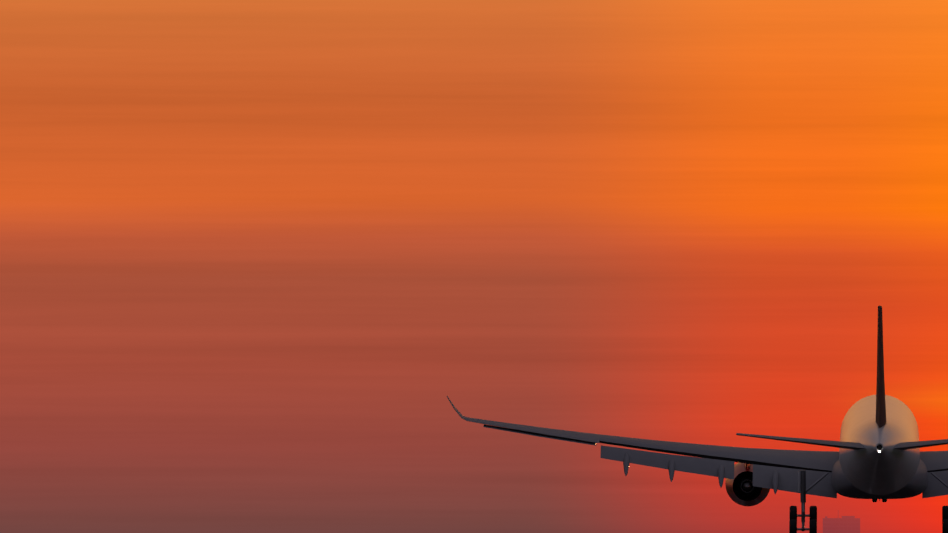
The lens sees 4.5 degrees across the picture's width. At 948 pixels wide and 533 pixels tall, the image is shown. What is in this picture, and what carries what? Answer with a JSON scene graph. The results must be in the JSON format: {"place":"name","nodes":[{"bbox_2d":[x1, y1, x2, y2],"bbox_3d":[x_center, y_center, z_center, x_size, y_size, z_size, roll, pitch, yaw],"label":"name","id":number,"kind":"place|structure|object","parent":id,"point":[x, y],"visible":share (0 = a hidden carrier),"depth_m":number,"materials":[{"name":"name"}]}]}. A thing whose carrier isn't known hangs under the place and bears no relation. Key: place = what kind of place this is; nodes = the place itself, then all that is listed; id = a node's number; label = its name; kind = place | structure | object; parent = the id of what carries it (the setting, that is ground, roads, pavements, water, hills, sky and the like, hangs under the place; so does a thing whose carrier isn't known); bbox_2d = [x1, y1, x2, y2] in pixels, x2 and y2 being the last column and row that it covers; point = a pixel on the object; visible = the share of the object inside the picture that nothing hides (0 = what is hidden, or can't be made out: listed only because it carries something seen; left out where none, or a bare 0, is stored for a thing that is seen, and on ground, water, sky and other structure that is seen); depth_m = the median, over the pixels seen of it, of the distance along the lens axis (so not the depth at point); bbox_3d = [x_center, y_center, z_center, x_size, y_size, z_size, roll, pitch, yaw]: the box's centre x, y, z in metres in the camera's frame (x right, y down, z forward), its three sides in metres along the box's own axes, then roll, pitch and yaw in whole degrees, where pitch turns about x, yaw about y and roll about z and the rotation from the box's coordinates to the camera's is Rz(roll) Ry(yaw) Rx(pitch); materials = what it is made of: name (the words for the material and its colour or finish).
{"place":"outdoors","nodes":[
{"label":"outdoors","id":0,"kind":"place"},
{"bbox_2d":[0,0,947,532],"label":"sky","id":1,"kind":"structure","parent":0,"point":[254,254],"materials":[{"name":"orange"}]},
{"bbox_2d":[447,306,947,532],"bbox_3d":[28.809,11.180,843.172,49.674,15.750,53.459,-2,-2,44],"label":"aircraft","id":2,"kind":"object","parent":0,"point":[879,455],"visible":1,"depth_m":844.31,"materials":[{"name":"white paint"}]},
{"bbox_2d":[823,516,859,532],"bbox_3d":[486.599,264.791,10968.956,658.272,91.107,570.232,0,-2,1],"label":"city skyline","id":3,"kind":"structure","parent":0,"point":[847,524],"depth_m":11237.43,"materials":[{"name":"red concrete"}]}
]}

